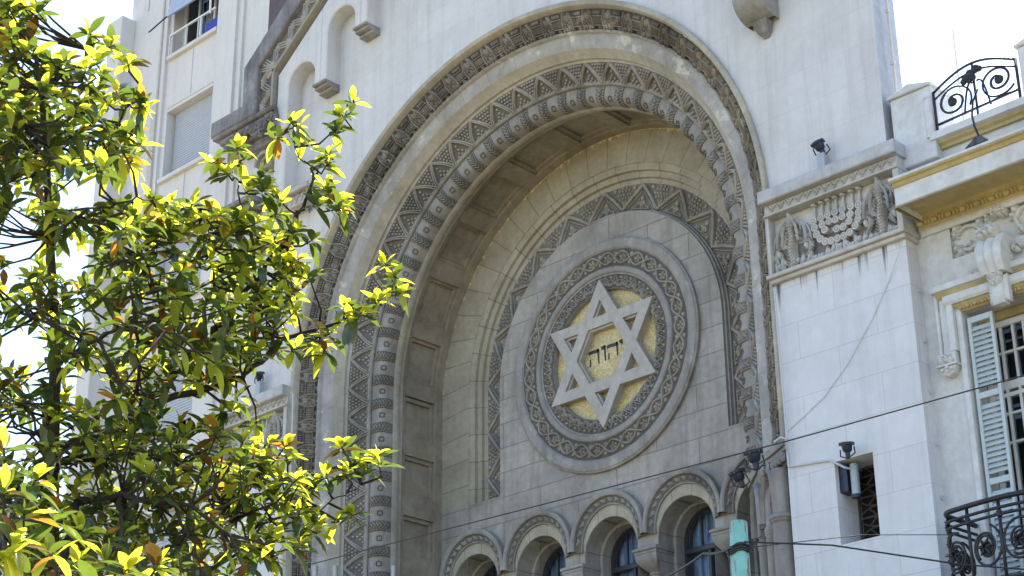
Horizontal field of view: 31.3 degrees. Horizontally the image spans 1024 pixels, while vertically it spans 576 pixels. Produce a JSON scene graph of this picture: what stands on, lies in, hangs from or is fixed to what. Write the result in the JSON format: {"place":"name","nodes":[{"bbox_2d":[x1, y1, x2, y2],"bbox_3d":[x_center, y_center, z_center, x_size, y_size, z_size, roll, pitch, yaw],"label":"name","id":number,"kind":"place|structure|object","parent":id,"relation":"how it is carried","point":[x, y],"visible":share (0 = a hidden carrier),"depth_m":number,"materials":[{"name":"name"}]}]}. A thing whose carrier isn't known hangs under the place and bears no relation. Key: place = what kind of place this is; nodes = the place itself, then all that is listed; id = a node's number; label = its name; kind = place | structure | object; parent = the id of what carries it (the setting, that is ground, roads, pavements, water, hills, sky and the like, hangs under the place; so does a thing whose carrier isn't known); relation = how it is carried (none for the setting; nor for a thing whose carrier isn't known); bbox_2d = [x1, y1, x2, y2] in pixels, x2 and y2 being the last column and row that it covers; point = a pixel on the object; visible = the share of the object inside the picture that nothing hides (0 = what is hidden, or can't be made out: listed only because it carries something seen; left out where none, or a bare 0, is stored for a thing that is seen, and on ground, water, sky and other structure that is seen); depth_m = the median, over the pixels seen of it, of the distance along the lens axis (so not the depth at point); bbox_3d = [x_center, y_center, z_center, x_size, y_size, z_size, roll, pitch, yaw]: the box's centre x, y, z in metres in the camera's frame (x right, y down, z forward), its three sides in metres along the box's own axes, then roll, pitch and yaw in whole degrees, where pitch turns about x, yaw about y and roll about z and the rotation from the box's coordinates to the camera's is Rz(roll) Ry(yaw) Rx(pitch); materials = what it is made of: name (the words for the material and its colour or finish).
{"place":"outdoors","nodes":[
{"label":"outdoors","id":0,"kind":"place"},
{"bbox_2d":[0,0,1023,561],"label":"sky","id":1,"kind":"structure","parent":0,"point":[982,28],"materials":[{"name":"white"}]},
{"bbox_2d":[306,375,1023,565],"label":"cable","id":2,"kind":"object","parent":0,"point":[686,467],"visible":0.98,"depth_m":20.59,"materials":[{"name":"black rubber"}]},
{"label":"ground","id":3,"kind":"structure","parent":0,"visible":0},
{"bbox_2d":[0,0,415,575],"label":"magnolia tree","id":4,"kind":"object","parent":3,"relation":"on","point":[48,550],"visible":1,"depth_m":11.81,"materials":[{"name":"green plant"}]},
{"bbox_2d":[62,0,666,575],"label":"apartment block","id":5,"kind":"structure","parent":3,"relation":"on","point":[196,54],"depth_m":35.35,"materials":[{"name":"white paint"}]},
{"bbox_2d":[143,511,184,575],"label":"window","id":6,"kind":"structure","parent":5,"relation":"in","point":[159,543],"depth_m":32.16,"materials":[{"name":"grey glass"}]},
{"bbox_2d":[142,361,194,511],"bbox_3d":[-5.967,2.672,32.947,1.612,2.750,0.812,-22,-32,40],"label":"window","id":7,"kind":"structure","parent":5,"relation":"in","point":[182,405],"depth_m":33.07,"materials":[{"name":"white paint"}]},
{"bbox_2d":[146,223,202,364],"bbox_3d":[-6.157,0.089,33.905,1.612,2.727,0.337,-22,-32,40],"label":"window","id":8,"kind":"structure","parent":5,"relation":"in","point":[182,246],"depth_m":34.36,"materials":[{"name":"white paint"}]},
{"bbox_2d":[148,0,218,108],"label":"window","id":9,"kind":"structure","parent":5,"relation":"in","point":[209,17],"depth_m":36.29,"materials":[{"name":"white paint"}]},
{"bbox_2d":[157,94,212,223],"bbox_3d":[-6.180,-2.437,35.023,1.612,2.728,0.337,-22,-32,40],"label":"window","id":10,"kind":"structure","parent":5,"relation":"in","point":[192,129],"depth_m":35.35,"materials":[{"name":"white paint"}]},
{"bbox_2d":[208,0,951,575],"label":"synagogue","id":11,"kind":"structure","parent":3,"relation":"on","point":[584,312],"depth_m":28.52,"materials":[{"name":"stone"}]},
{"bbox_2d":[253,371,264,395],"bbox_3d":[-4.280,1.607,30.759,0.260,0.465,0.221,-22,-32,40],"label":"floodlight","id":12,"kind":"object","parent":11,"relation":"on","point":[260,386],"visible":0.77,"depth_m":30.73,"materials":[{"name":"blue paint"}]},
{"bbox_2d":[290,392,293,472],"bbox_3d":[-3.577,2.385,29.586,0.058,1.468,0.115,-1,-24,2],"label":"conduit","id":13,"kind":"object","parent":11,"relation":"attached to","point":[292,425],"visible":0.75,"depth_m":29.71,"materials":[{"name":"grey metal"}]},
{"bbox_2d":[312,565,317,575],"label":"tube lamp","id":14,"kind":"object","parent":11,"relation":"attached to","point":[314,570],"visible":1,"depth_m":28.55,"materials":[{"name":"metal"}]},
{"bbox_2d":[332,565,337,575],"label":"tube lamp","id":15,"kind":"object","parent":11,"relation":"attached to","point":[334,570],"visible":1,"depth_m":28.54,"materials":[{"name":"metal"}]},
{"bbox_2d":[391,565,396,575],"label":"tube lamp","id":16,"kind":"object","parent":11,"relation":"attached to","point":[393,570],"visible":1,"depth_m":28.65,"materials":[{"name":"metal"}]},
{"bbox_2d":[439,528,506,575],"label":"arched window","id":17,"kind":"structure","parent":11,"relation":"in","point":[471,542],"depth_m":29.48,"materials":[{"name":"stone"}]},
{"bbox_2d":[502,509,574,575],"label":"arched window","id":18,"kind":"structure","parent":11,"relation":"in","point":[549,561],"depth_m":28.63,"materials":[{"name":"stone"}]},
{"bbox_2d":[570,489,649,575],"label":"arched window","id":19,"kind":"structure","parent":11,"relation":"in","point":[617,558],"depth_m":27.72,"materials":[{"name":"stone"}]},
{"bbox_2d":[642,467,729,575],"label":"arched window","id":20,"kind":"structure","parent":11,"relation":"in","point":[692,537],"depth_m":26.78,"materials":[{"name":"stone"}]},
{"bbox_2d":[728,468,749,487],"bbox_3d":[2.812,2.364,22.790,0.206,0.262,0.257,12,-27,-26],"label":"floodlight","id":21,"kind":"object","parent":11,"relation":"attached to","point":[737,476],"visible":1,"depth_m":22.75,"materials":[{"name":"blue paint"}]},
{"bbox_2d":[720,453,760,575],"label":"arched window","id":22,"kind":"structure","parent":11,"relation":"in","point":[730,496],"depth_m":25.86,"materials":[{"name":"stone"}]},
{"bbox_2d":[743,448,764,470],"bbox_3d":[2.960,2.106,22.471,0.227,0.284,0.284,14,-28,-29],"label":"floodlight","id":23,"kind":"object","parent":11,"relation":"attached to","point":[754,458],"visible":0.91,"depth_m":22.42,"materials":[{"name":"blue paint"}]},
{"bbox_2d":[773,287,789,466],"bbox_3d":[3.336,1.090,22.854,0.171,2.361,0.192,-22,-32,40],"label":"conduit","id":24,"kind":"object","parent":11,"relation":"attached to","point":[786,447],"visible":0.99,"depth_m":22.80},
{"bbox_2d":[788,459,850,469],"bbox_3d":[3.716,2.167,22.136,0.862,0.229,0.114,-17,-29,33],"label":"cable","id":25,"kind":"object","parent":11,"relation":"attached to","point":[821,461],"visible":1,"depth_m":22.12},
{"bbox_2d":[810,138,830,168],"bbox_3d":[3.954,-1.714,23.398,0.258,0.442,0.224,-22,-32,40],"label":"floodlight","id":26,"kind":"object","parent":11,"relation":"on","point":[817,145],"visible":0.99,"depth_m":23.39,"materials":[{"name":"blue paint"}]},
{"bbox_2d":[787,244,901,431],"bbox_3d":[4.081,0.633,22.393,0.062,1.902,1.924,21,-32,-39],"label":"cable","id":27,"kind":"object","parent":11,"relation":"attached to","point":[857,345],"visible":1,"depth_m":22.23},
{"bbox_2d":[838,441,855,458],"bbox_3d":[3.974,1.914,21.674,0.192,0.217,0.186,-5,-24,10],"label":"floodlight","id":28,"kind":"object","parent":11,"relation":"attached to","point":[846,446],"visible":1,"depth_m":21.64,"materials":[{"name":"blue paint"}]},
{"bbox_2d":[838,463,861,498],"bbox_3d":[4.077,2.333,21.928,0.259,0.431,0.184,-22,-32,40],"label":"wall lamp","id":29,"kind":"object","parent":11,"relation":"attached to","point":[849,481],"visible":1,"depth_m":21.88,"materials":[{"name":"metal"}]},
{"bbox_2d":[884,0,897,91],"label":"drainpipe","id":30,"kind":"object","parent":11,"relation":"attached to","point":[887,12],"visible":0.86,"depth_m":23.55,"materials":[{"name":"grey metal"}]},
{"bbox_2d":[917,288,948,554],"bbox_3d":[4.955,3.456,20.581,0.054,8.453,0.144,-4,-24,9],"label":"conduit","id":31,"kind":"object","parent":11,"relation":"attached to","point":[919,290],"visible":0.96,"depth_m":21.50,"materials":[{"name":"grey metal"}]},
{"bbox_2d":[727,520,751,575],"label":"street pole","id":32,"kind":"object","parent":3,"relation":"on","point":[740,551],"visible":1,"depth_m":15.86,"materials":[{"name":"teal metal"}]},
{"bbox_2d":[665,546,732,575],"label":"cable","id":33,"kind":"object","parent":32,"relation":"attached to","point":[697,558],"visible":0.99,"depth_m":17.28,"materials":[{"name":"black rubber"}]},
{"bbox_2d":[749,534,957,547],"bbox_3d":[3.016,2.294,16.341,2.110,0.298,0.253,7,-25,-17],"label":"cable","id":34,"kind":"object","parent":32,"relation":"attached to","point":[854,535],"visible":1,"depth_m":16.52,"materials":[{"name":"black rubber"}]},
{"bbox_2d":[744,541,1023,569],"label":"cable","id":35,"kind":"object","parent":32,"relation":"attached to","point":[885,553],"visible":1,"depth_m":16.54,"materials":[{"name":"black rubber"}]},
{"bbox_2d":[886,38,1023,575],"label":"townhouse","id":36,"kind":"structure","parent":3,"relation":"on","point":[959,204],"depth_m":21.42,"materials":[{"name":"beige paint"}]},
{"bbox_2d":[952,29,964,119],"bbox_3d":[7.426,-1.598,29.537,0.043,5.997,0.076,13,-27,-28],"label":"antenna","id":37,"kind":"object","parent":36,"relation":"attached to","point":[954,46],"visible":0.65,"depth_m":30.45,"materials":[{"name":"grey metal"}]},
{"bbox_2d":[965,89,987,148],"bbox_3d":[5.569,-2.035,21.776,0.351,1.021,0.445,-22,-32,40],"label":"bracket lamp","id":38,"kind":"object","parent":36,"relation":"attached to","point":[978,139],"visible":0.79,"depth_m":21.54,"materials":[{"name":"black metal"}]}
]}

